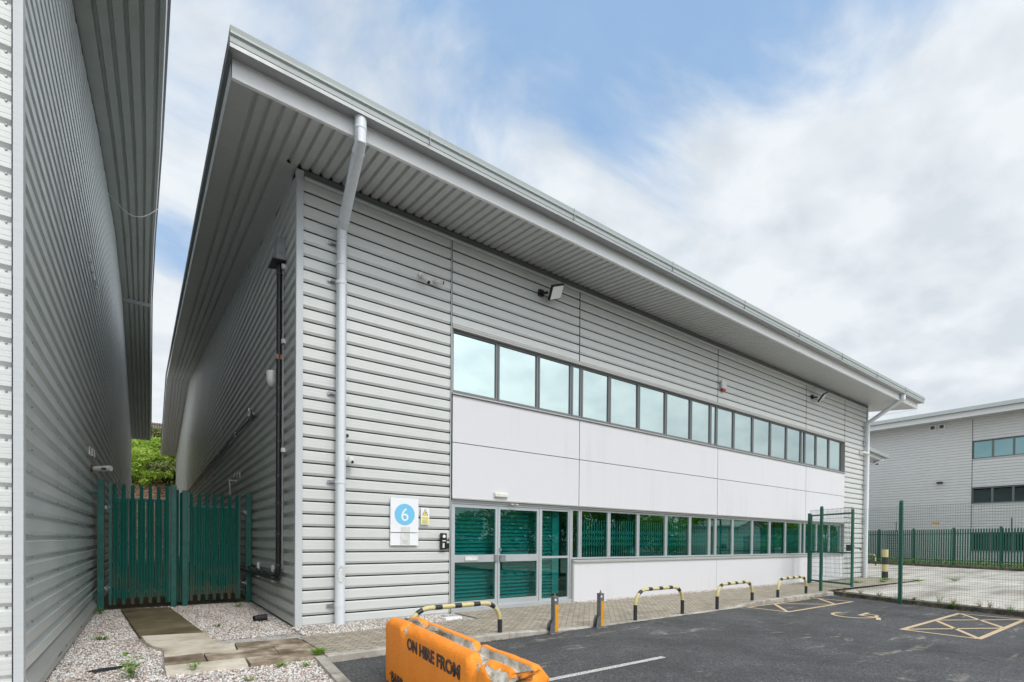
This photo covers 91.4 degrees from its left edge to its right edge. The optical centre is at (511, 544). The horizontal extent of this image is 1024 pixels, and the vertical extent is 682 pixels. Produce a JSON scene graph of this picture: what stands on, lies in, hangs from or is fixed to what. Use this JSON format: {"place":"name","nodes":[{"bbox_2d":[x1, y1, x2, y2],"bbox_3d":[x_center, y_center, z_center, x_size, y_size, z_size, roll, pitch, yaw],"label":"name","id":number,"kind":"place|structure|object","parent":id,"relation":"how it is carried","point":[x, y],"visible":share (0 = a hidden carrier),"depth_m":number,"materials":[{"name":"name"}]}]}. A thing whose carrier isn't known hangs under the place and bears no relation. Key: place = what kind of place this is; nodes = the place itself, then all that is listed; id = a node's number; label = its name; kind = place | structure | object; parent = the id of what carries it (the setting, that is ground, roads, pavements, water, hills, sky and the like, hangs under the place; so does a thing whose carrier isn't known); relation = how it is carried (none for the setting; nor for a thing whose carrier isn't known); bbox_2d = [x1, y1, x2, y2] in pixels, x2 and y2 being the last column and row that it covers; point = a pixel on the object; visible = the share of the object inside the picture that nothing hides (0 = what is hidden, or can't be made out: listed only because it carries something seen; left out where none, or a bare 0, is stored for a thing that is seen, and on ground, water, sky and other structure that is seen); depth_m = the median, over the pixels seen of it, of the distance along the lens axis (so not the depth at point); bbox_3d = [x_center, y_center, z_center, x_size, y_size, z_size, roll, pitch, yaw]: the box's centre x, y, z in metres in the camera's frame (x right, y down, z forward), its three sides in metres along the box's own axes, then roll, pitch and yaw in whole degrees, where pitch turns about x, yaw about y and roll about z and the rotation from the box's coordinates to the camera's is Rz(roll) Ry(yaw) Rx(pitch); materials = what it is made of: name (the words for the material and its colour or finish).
{"place":"outdoors","nodes":[
{"label":"outdoors","id":0,"kind":"place"},
{"bbox_2d":[121,607,172,613],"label":"path","id":1,"kind":"structure","parent":0,"point":[147,609],"depth_m":9.93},
{"bbox_2d":[131,482,167,553],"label":"rock face","id":2,"kind":"object","parent":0,"point":[145,491],"visible":0.02,"depth_m":45.85},
{"bbox_2d":[123,610,177,617],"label":"path","id":3,"kind":"structure","parent":0,"point":[125,614],"depth_m":9.45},
{"bbox_2d":[132,462,175,485],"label":"hillside","id":4,"kind":"structure","parent":0,"point":[161,482],"depth_m":47.41,"materials":[{"name":"soil"}]},
{"bbox_2d":[131,460,145,482],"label":"shrub","id":5,"kind":"object","parent":4,"relation":"on","point":[136,466],"visible":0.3,"depth_m":45.40,"materials":[{"name":"green plant"}]},
{"bbox_2d":[131,438,152,454],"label":"shrub","id":6,"kind":"object","parent":4,"relation":"on","point":[137,443],"visible":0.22,"depth_m":47.57,"materials":[{"name":"green plant"}]},
{"bbox_2d":[131,446,167,464],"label":"shrub","id":7,"kind":"object","parent":4,"relation":"on","point":[149,456],"visible":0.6,"depth_m":46.02,"materials":[{"name":"green plant"}]},
{"bbox_2d":[131,460,175,488],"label":"ground cover","id":8,"kind":"object","parent":4,"relation":"on","point":[167,483],"visible":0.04,"depth_m":46.86,"materials":[{"name":"green plant"}]},
{"bbox_2d":[136,468,173,486],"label":"shrub","id":9,"kind":"object","parent":4,"relation":"on","point":[153,476],"visible":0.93,"depth_m":45.88,"materials":[{"name":"green plant"}]},
{"bbox_2d":[140,436,175,462],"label":"shrub","id":10,"kind":"object","parent":4,"relation":"on","point":[156,441],"visible":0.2,"depth_m":49.24,"materials":[{"name":"green plant"}]},
{"bbox_2d":[145,460,175,482],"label":"shrub","id":11,"kind":"object","parent":4,"relation":"on","point":[163,466],"visible":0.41,"depth_m":46.58,"materials":[{"name":"green plant"}]},
{"bbox_2d":[126,614,183,622],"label":"path","id":12,"kind":"structure","parent":0,"point":[144,617],"depth_m":8.98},
{"bbox_2d":[129,618,188,626],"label":"path","id":13,"kind":"structure","parent":0,"point":[156,621],"depth_m":8.53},
{"bbox_2d":[132,622,195,632],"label":"path","id":14,"kind":"structure","parent":0,"point":[160,626],"depth_m":8.08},
{"bbox_2d":[136,627,203,638],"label":"path","id":15,"kind":"structure","parent":0,"point":[147,632],"depth_m":7.60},
{"bbox_2d":[141,632,209,643],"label":"path","id":16,"kind":"structure","parent":0,"point":[144,639],"depth_m":7.21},
{"bbox_2d":[104,554,251,609],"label":"alley ground","id":17,"kind":"structure","parent":0,"point":[128,604],"depth_m":11.71,"materials":[{"name":"gravel"}]},
{"bbox_2d":[145,638,218,651],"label":"path","id":18,"kind":"structure","parent":0,"point":[160,645],"depth_m":6.77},
{"bbox_2d":[164,653,205,665],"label":"path","id":19,"kind":"structure","parent":0,"point":[183,659],"depth_m":5.86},
{"bbox_2d":[44,601,333,681],"bbox_3d":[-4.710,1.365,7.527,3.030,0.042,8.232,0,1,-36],"label":"loose gravel","id":20,"kind":"structure","parent":0,"point":[202,624],"depth_m":6.43,"materials":[{"name":"gravel"}]},
{"bbox_2d":[86,666,126,671],"bbox_3d":[-4.488,1.369,5.529,0.185,0.022,0.354,1,1,37],"label":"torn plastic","id":21,"kind":"object","parent":20,"relation":"on","point":[105,669],"visible":0.93,"depth_m":5.50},
{"bbox_2d":[117,652,150,678],"bbox_3d":[-3.954,1.248,5.201,0.271,0.295,0.224,0,0,1],"label":"weed","id":22,"kind":"object","parent":20,"relation":"on","point":[129,670],"visible":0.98,"depth_m":5.19,"materials":[{"name":"green plant"}]},
{"bbox_2d":[253,614,267,621],"bbox_3d":[-4.485,1.304,8.901,0.236,0.128,0.140,0,1,-41],"label":"pipe offcut","id":23,"kind":"object","parent":20,"relation":"on","point":[262,617],"visible":1,"depth_m":8.87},
{"bbox_2d":[163,643,235,656],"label":"path","id":24,"kind":"structure","parent":0,"point":[179,651],"depth_m":6.39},
{"bbox_2d":[164,658,247,676],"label":"slab","id":25,"kind":"structure","parent":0,"point":[206,666],"depth_m":5.56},
{"bbox_2d":[204,646,278,660],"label":"path","id":26,"kind":"structure","parent":0,"point":[240,653],"depth_m":6.18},
{"bbox_2d":[235,638,305,649],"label":"path","id":27,"kind":"structure","parent":0,"point":[252,644],"depth_m":6.82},
{"bbox_2d":[246,651,324,666],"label":"path","id":28,"kind":"structure","parent":0,"point":[265,660],"depth_m":5.98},
{"bbox_2d":[273,643,314,653],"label":"path","id":29,"kind":"structure","parent":0,"point":[299,647],"depth_m":6.50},
{"bbox_2d":[300,613,477,634],"bbox_3d":[-2.048,1.354,8.655,2.970,0.001,1.000,0,1,-36],"label":"gravel margin","id":30,"kind":"object","parent":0,"point":[464,617],"visible":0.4,"depth_m":9.21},
{"bbox_2d":[253,601,704,653],"bbox_3d":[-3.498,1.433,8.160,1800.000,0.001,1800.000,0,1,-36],"label":"ground","id":31,"kind":"structure","parent":0,"point":[304,640],"depth_m":9.52,"materials":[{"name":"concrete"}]},
{"bbox_2d":[0,0,170,681],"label":"warehouse unit","id":32,"kind":"structure","parent":31,"relation":"on","point":[82,96],"depth_m":7.00,"materials":[{"name":"metal"}]},
{"bbox_2d":[90,465,112,471],"bbox_3d":[-7.851,-1.456,9.534,0.368,0.125,0.160,0,0,-8],"label":"security camera","id":33,"kind":"object","parent":32,"relation":"attached to","point":[101,468],"visible":1,"depth_m":9.51,"materials":[{"name":"white plastic"}]},
{"bbox_2d":[93,479,250,611],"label":"palisade gate","id":34,"kind":"structure","parent":32,"relation":"attached to","point":[190,573],"depth_m":10.57,"materials":[{"name":"metal"}]},
{"bbox_2d":[315,655,350,681],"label":"edging kerb","id":35,"kind":"structure","parent":31,"relation":"on","point":[332,670],"depth_m":5.47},
{"bbox_2d":[160,24,924,626],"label":"warehouse unit","id":36,"kind":"structure","parent":31,"relation":"on","point":[602,430],"depth_m":10.52,"materials":[{"name":"metal"}]},
{"bbox_2d":[188,408,255,497],"bbox_3d":[-12.879,-1.160,20.876,0.140,4.020,24.340,0,1,-36],"label":"cable run","id":37,"kind":"object","parent":36,"relation":"attached to","point":[251,418],"visible":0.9,"depth_m":16.03,"materials":[{"name":"black plastic"}]},
{"bbox_2d":[240,236,285,581],"bbox_3d":[-5.424,-2.333,10.576,0.230,6.060,4.740,0,1,-36],"label":"insulated pipework","id":38,"kind":"object","parent":36,"relation":"attached to","point":[277,262],"visible":0.97,"depth_m":8.78,"materials":[{"name":"black plastic"}]},
{"bbox_2d":[266,369,275,386],"bbox_3d":[-4.331,-3.006,9.037,0.210,0.310,0.180,0,1,-36],"label":"wall light","id":39,"kind":"object","parent":36,"relation":"attached to","point":[271,377],"visible":0.87,"depth_m":8.97,"materials":[{"name":"white plastic"}]},
{"bbox_2d":[390,497,418,544],"bbox_3d":[-1.971,-0.421,9.162,0.545,0.865,0.029,0,1,-36],"label":"unit sign","id":40,"kind":"object","parent":36,"relation":"attached to","point":[403,514],"visible":1,"depth_m":9.14,"materials":[{"name":"white plastic"}]},
{"bbox_2d":[421,507,428,524],"bbox_3d":[-1.637,-0.538,9.408,0.175,0.320,0.016,0,1,-36],"label":"warning sign","id":41,"kind":"object","parent":36,"relation":"attached to","point":[424,516],"visible":1,"depth_m":9.40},
{"bbox_2d":[418,272,443,284],"bbox_3d":[-1.492,-4.944,9.344,0.472,0.263,0.221,0,1,-36],"label":"security camera","id":42,"kind":"object","parent":36,"relation":"attached to","point":[421,275],"visible":1,"depth_m":9.32,"materials":[{"name":"white plastic"}]},
{"bbox_2d":[440,533,448,549],"bbox_3d":[-1.296,-0.065,9.652,0.195,0.315,0.076,0,1,-36],"label":"door entry panel","id":43,"kind":"object","parent":36,"relation":"attached to","point":[444,544],"visible":1,"depth_m":9.60,"materials":[{"name":"black plastic"}]},
{"bbox_2d":[453,330,497,400],"bbox_3d":[-0.761,-3.617,10.154,1.088,1.217,0.070,0,1,-36],"label":"window","id":44,"kind":"structure","parent":36,"relation":"in","point":[475,359],"depth_m":10.15,"materials":[{"name":"glass"}]},
{"bbox_2d":[497,343,537,408],"bbox_3d":[0.125,-3.615,10.797,1.078,1.217,0.070,0,1,-36],"label":"window","id":45,"kind":"structure","parent":36,"relation":"in","point":[517,368],"depth_m":10.78,"materials":[{"name":"glass"}]},
{"bbox_2d":[538,283,563,300],"bbox_3d":[0.892,-5.507,10.942,0.478,0.382,0.432,0,1,-36],"label":"floodlight","id":46,"kind":"object","parent":36,"relation":"attached to","point":[556,291],"visible":1,"depth_m":10.88,"materials":[{"name":"black plastic"}]},
{"bbox_2d":[538,355,571,415],"bbox_3d":[0.971,-3.614,11.410,0.988,1.217,0.070,0,1,-36],"label":"window","id":47,"kind":"structure","parent":36,"relation":"in","point":[554,376],"depth_m":11.40,"materials":[{"name":"glass"}]},
{"bbox_2d":[571,509,579,558],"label":"window","id":48,"kind":"structure","parent":36,"relation":"in","point":[578,510],"depth_m":11.86,"materials":[{"name":"metal"}]},
{"bbox_2d":[571,364,581,417],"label":"window","id":49,"kind":"structure","parent":36,"relation":"in","point":[576,370],"depth_m":11.80,"materials":[{"name":"glass"}]},
{"bbox_2d":[580,509,608,558],"bbox_3d":[2.001,-0.252,12.206,0.978,1.185,0.070,0,1,-36],"label":"window","id":50,"kind":"structure","parent":36,"relation":"in","point":[607,512],"depth_m":12.30,"materials":[{"name":"metal"}]},
{"bbox_2d":[581,367,609,423],"bbox_3d":[2.023,-3.612,12.174,0.948,1.217,0.070,0,1,-36],"label":"window","id":51,"kind":"structure","parent":36,"relation":"in","point":[595,400],"depth_m":12.17,"materials":[{"name":"glass"}]},
{"bbox_2d":[609,511,637,557],"bbox_3d":[2.847,-0.250,12.819,1.088,1.185,0.070,0,1,-36],"label":"window","id":52,"kind":"structure","parent":36,"relation":"in","point":[636,514],"depth_m":12.99,"materials":[{"name":"metal"}]},
{"bbox_2d":[609,375,638,429],"bbox_3d":[2.857,-3.611,12.778,1.088,1.217,0.070,0,1,-36],"label":"window","id":53,"kind":"structure","parent":36,"relation":"in","point":[624,394],"depth_m":12.79,"materials":[{"name":"glass"}]},
{"bbox_2d":[638,513,665,557],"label":"window","id":54,"kind":"structure","parent":36,"relation":"in","point":[664,515],"depth_m":13.65,"materials":[{"name":"metal"}]},
{"bbox_2d":[639,384,665,435],"bbox_3d":[3.760,-3.610,13.433,1.118,1.217,0.070,0,1,-36],"label":"window","id":55,"kind":"structure","parent":36,"relation":"in","point":[652,401],"depth_m":13.44,"materials":[{"name":"glass"}]},
{"bbox_2d":[666,514,689,556],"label":"window","id":56,"kind":"structure","parent":36,"relation":"in","point":[688,517],"depth_m":14.38,"materials":[{"name":"metal"}]},
{"bbox_2d":[666,391,690,440],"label":"window","id":57,"kind":"structure","parent":36,"relation":"in","point":[678,407],"depth_m":14.10,"materials":[{"name":"glass"}]},
{"bbox_2d":[690,516,709,556],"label":"window","id":58,"kind":"structure","parent":36,"relation":"in","point":[708,518],"depth_m":14.99,"materials":[{"name":"metal"}]},
{"bbox_2d":[691,399,710,444],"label":"window","id":59,"kind":"structure","parent":36,"relation":"in","point":[700,411],"depth_m":14.73,"materials":[{"name":"glass"}]},
{"bbox_2d":[709,517,715,555],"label":"window","id":60,"kind":"structure","parent":36,"relation":"in","point":[714,518],"depth_m":15.18,"materials":[{"name":"metal"}]},
{"bbox_2d":[710,404,716,445],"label":"window","id":61,"kind":"structure","parent":36,"relation":"in","point":[713,441],"depth_m":15.13,"materials":[{"name":"glass"}]},
{"bbox_2d":[715,517,732,555],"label":"window","id":62,"kind":"structure","parent":36,"relation":"in","point":[731,519],"depth_m":15.75,"materials":[{"name":"metal"}]},
{"bbox_2d":[717,406,733,449],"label":"window","id":63,"kind":"structure","parent":36,"relation":"in","point":[725,417],"depth_m":15.50,"materials":[{"name":"glass"}]},
{"bbox_2d":[732,518,751,555],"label":"window","id":64,"kind":"structure","parent":36,"relation":"in","point":[750,539],"depth_m":16.36,"materials":[{"name":"metal"}]},
{"bbox_2d":[734,411,752,453],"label":"window","id":65,"kind":"structure","parent":36,"relation":"in","point":[743,423],"depth_m":16.11,"materials":[{"name":"glass"}]},
{"bbox_2d":[752,519,769,554],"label":"window","id":66,"kind":"structure","parent":36,"relation":"in","point":[768,521],"depth_m":17.10,"materials":[{"name":"metal"}]},
{"bbox_2d":[753,416,770,456],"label":"window","id":67,"kind":"structure","parent":36,"relation":"in","point":[761,427],"depth_m":16.77,"materials":[{"name":"glass"}]},
{"bbox_2d":[770,520,785,554],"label":"window","id":68,"kind":"structure","parent":36,"relation":"in","point":[784,522],"depth_m":17.75,"materials":[{"name":"metal"}]},
{"bbox_2d":[770,422,786,459],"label":"window","id":69,"kind":"structure","parent":36,"relation":"in","point":[778,446],"depth_m":17.45,"materials":[{"name":"glass"}]},
{"bbox_2d":[785,521,800,554],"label":"window","id":70,"kind":"structure","parent":36,"relation":"in","point":[799,523],"depth_m":18.42,"materials":[{"name":"metal"}]},
{"bbox_2d":[786,426,800,463],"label":"window","id":71,"kind":"structure","parent":36,"relation":"in","point":[793,435],"depth_m":18.10,"materials":[{"name":"glass"}]},
{"bbox_2d":[800,522,804,553],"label":"window","id":72,"kind":"structure","parent":36,"relation":"in","point":[803,523],"depth_m":18.61,"materials":[{"name":"metal"}]},
{"bbox_2d":[801,430,804,463],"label":"window","id":73,"kind":"structure","parent":36,"relation":"in","point":[802,432],"depth_m":18.51,"materials":[{"name":"glass"}]},
{"bbox_2d":[805,432,815,466],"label":"window","id":74,"kind":"structure","parent":36,"relation":"in","point":[810,439],"depth_m":18.88,"materials":[{"name":"glass"}]},
{"bbox_2d":[804,523,816,553],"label":"window","id":75,"kind":"structure","parent":36,"relation":"in","point":[815,525],"depth_m":19.20,"materials":[{"name":"metal"}]},
{"bbox_2d":[816,435,828,468],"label":"window","id":76,"kind":"structure","parent":36,"relation":"in","point":[822,443],"depth_m":19.48,"materials":[{"name":"glass"}]},
{"bbox_2d":[829,524,840,553],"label":"window","id":77,"kind":"structure","parent":36,"relation":"in","point":[839,532],"depth_m":20.47,"materials":[{"name":"metal"}]},
{"bbox_2d":[829,438,841,471],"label":"window","id":78,"kind":"structure","parent":36,"relation":"in","point":[835,447],"depth_m":20.16,"materials":[{"name":"glass"}]},
{"bbox_2d":[325,591,833,661],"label":"kerb","id":79,"kind":"structure","parent":31,"relation":"on","point":[360,653],"depth_m":7.87,"materials":[{"name":"concrete"}]},
{"bbox_2d":[412,601,501,632],"bbox_3d":[-0.782,1.185,7.174,1.590,0.695,0.072,0,1,-38],"label":"hoop barrier","id":80,"kind":"object","parent":79,"relation":"on","point":[418,612],"visible":0.78,"depth_m":7.23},
{"bbox_2d":[633,585,683,620],"bbox_3d":[2.925,1.181,9.881,1.570,0.715,0.072,0,1,-37],"label":"hoop barrier","id":81,"kind":"object","parent":79,"relation":"on","point":[639,593],"visible":0.96,"depth_m":9.74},
{"bbox_2d":[715,581,753,608],"bbox_3d":[5.162,1.194,11.548,1.690,0.695,0.072,0,1,-39],"label":"hoop barrier","id":82,"kind":"object","parent":79,"relation":"on","point":[721,585],"visible":0.9,"depth_m":11.36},
{"bbox_2d":[292,582,803,635],"bbox_3d":[3.658,1.346,12.770,17.220,0.050,0.890,0,1,-36],"label":"gravel strip","id":83,"kind":"object","parent":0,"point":[364,624],"visible":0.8,"depth_m":8.56,"materials":[{"name":"gravel"}]},
{"bbox_2d":[152,0,1023,427],"label":"sky","id":84,"kind":"structure","parent":0,"point":[850,172],"materials":[{"name":"blue"}]},
{"bbox_2d":[300,577,919,652],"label":"pavement","id":85,"kind":"structure","parent":0,"point":[573,614],"depth_m":10.14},
{"bbox_2d":[776,576,807,597],"bbox_3d":[7.463,1.192,13.296,1.870,0.705,0.072,0,1,-39],"label":"hoop barrier","id":86,"kind":"object","parent":85,"relation":"on","point":[787,578],"visible":0.91,"depth_m":13.09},
{"bbox_2d":[807,507,861,586],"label":"gate","id":87,"kind":"structure","parent":85,"relation":"on","point":[810,549],"depth_m":16.66,"materials":[{"name":"green metal"}]},
{"bbox_2d":[881,549,888,577],"bbox_3d":[15.825,0.826,21.204,0.234,1.250,0.234,0,1,-36],"label":"bollard","id":88,"kind":"object","parent":85,"relation":"on","point":[884,572],"visible":0.86,"depth_m":21.12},
{"bbox_2d":[332,595,1023,681],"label":"car park","id":89,"kind":"structure","parent":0,"point":[762,644],"depth_m":7.08,"materials":[{"name":"asphalt"}]},
{"bbox_2d":[386,617,548,681],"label":"barrier","id":90,"kind":"object","parent":89,"relation":"on","point":[416,652],"visible":0.98,"depth_m":4.13,"materials":[{"name":"plastic"}]},
{"bbox_2d":[547,593,561,634],"bbox_3d":[0.679,1.111,8.098,0.230,0.650,0.150,0,1,-33],"label":"folding bollard","id":91,"kind":"object","parent":89,"relation":"on","point":[552,626],"visible":1,"depth_m":8.07,"materials":[{"name":"metal"}]},
{"bbox_2d":[592,590,607,628],"bbox_3d":[1.520,1.113,8.659,0.230,0.650,0.150,0,1,-33],"label":"folding bollard","id":92,"kind":"object","parent":89,"relation":"on","point":[598,621],"visible":1,"depth_m":8.63,"materials":[{"name":"metal"}]},
{"bbox_2d":[549,656,665,680],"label":"parking line","id":93,"kind":"object","parent":89,"relation":"on","point":[596,670],"visible":1,"depth_m":5.85,"materials":[{"name":"white paint"}]},
{"bbox_2d":[748,598,852,611],"bbox_3d":[7.072,1.446,12.152,3.475,0.001,0.965,0,1,-36],"label":"bay marking","id":94,"kind":"object","parent":89,"relation":"on","point":[775,604],"visible":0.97,"depth_m":11.87,"materials":[{"name":"beige paint"}]},
{"bbox_2d":[819,500,1023,613],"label":"fence","id":95,"kind":"object","parent":89,"relation":"on","point":[899,556],"visible":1,"depth_m":12.33,"materials":[{"name":"metal"}]},
{"bbox_2d":[900,613,1023,638],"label":"bay marking","id":96,"kind":"object","parent":89,"relation":"on","point":[993,632],"visible":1,"depth_m":8.99,"materials":[{"name":"beige paint"}]},
{"bbox_2d":[869,447,888,465],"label":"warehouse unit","id":97,"kind":"structure","parent":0,"point":[877,456],"depth_m":35.85,"materials":[{"name":"metal"}]},
{"bbox_2d":[830,564,1023,610],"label":"concrete yard","id":98,"kind":"structure","parent":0,"point":[931,587],"depth_m":17.89,"materials":[{"name":"concrete"}]},
{"bbox_2d":[833,591,1023,616],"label":"verge kerb","id":99,"kind":"structure","parent":98,"relation":"on","point":[945,605],"depth_m":11.78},
{"bbox_2d":[868,562,1023,570],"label":"kerb","id":100,"kind":"structure","parent":98,"relation":"on","point":[974,567],"depth_m":31.54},
{"bbox_2d":[868,560,1022,568],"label":"verge","id":101,"kind":"structure","parent":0,"point":[960,565],"depth_m":34.21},
{"bbox_2d":[868,518,1023,567],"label":"palisade fence","id":102,"kind":"object","parent":101,"relation":"on","point":[908,553],"visible":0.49,"depth_m":32.73,"materials":[{"name":"metal"}]},
{"bbox_2d":[868,556,1023,568],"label":"verge growth","id":103,"kind":"object","parent":101,"relation":"on","point":[956,564],"visible":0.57,"depth_m":32.01,"materials":[{"name":"green plant"}]},
{"bbox_2d":[868,398,1023,564],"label":"warehouse unit","id":104,"kind":"structure","parent":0,"point":[969,455],"depth_m":37.52,"materials":[{"name":"metal"}]},
{"bbox_2d":[971,534,990,550],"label":"window","id":105,"kind":"structure","parent":104,"relation":"in","point":[974,534],"depth_m":36.32,"materials":[{"name":"metal"}]},
{"bbox_2d":[972,487,991,503],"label":"window","id":106,"kind":"structure","parent":104,"relation":"in","point":[984,495],"depth_m":36.33,"materials":[{"name":"glass"}]},
{"bbox_2d":[973,440,992,458],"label":"window","id":107,"kind":"structure","parent":104,"relation":"in","point":[981,449],"depth_m":36.29,"materials":[{"name":"glass"}]},
{"bbox_2d":[993,533,1010,550],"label":"window","id":108,"kind":"structure","parent":104,"relation":"in","point":[1007,533],"depth_m":35.39,"materials":[{"name":"glass"}]},
{"bbox_2d":[992,486,1012,502],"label":"window","id":109,"kind":"structure","parent":104,"relation":"in","point":[1001,494],"depth_m":35.47,"materials":[{"name":"glass"}]},
{"bbox_2d":[993,437,1013,456],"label":"window","id":110,"kind":"structure","parent":104,"relation":"in","point":[1004,446],"depth_m":35.44,"materials":[{"name":"glass"}]},
{"bbox_2d":[1013,485,1023,501],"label":"window","id":111,"kind":"structure","parent":104,"relation":"in","point":[1018,491],"depth_m":34.82,"materials":[{"name":"glass"}]},
{"bbox_2d":[1014,436,1023,454],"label":"window","id":112,"kind":"structure","parent":104,"relation":"in","point":[1018,441],"depth_m":34.79,"materials":[{"name":"glass"}]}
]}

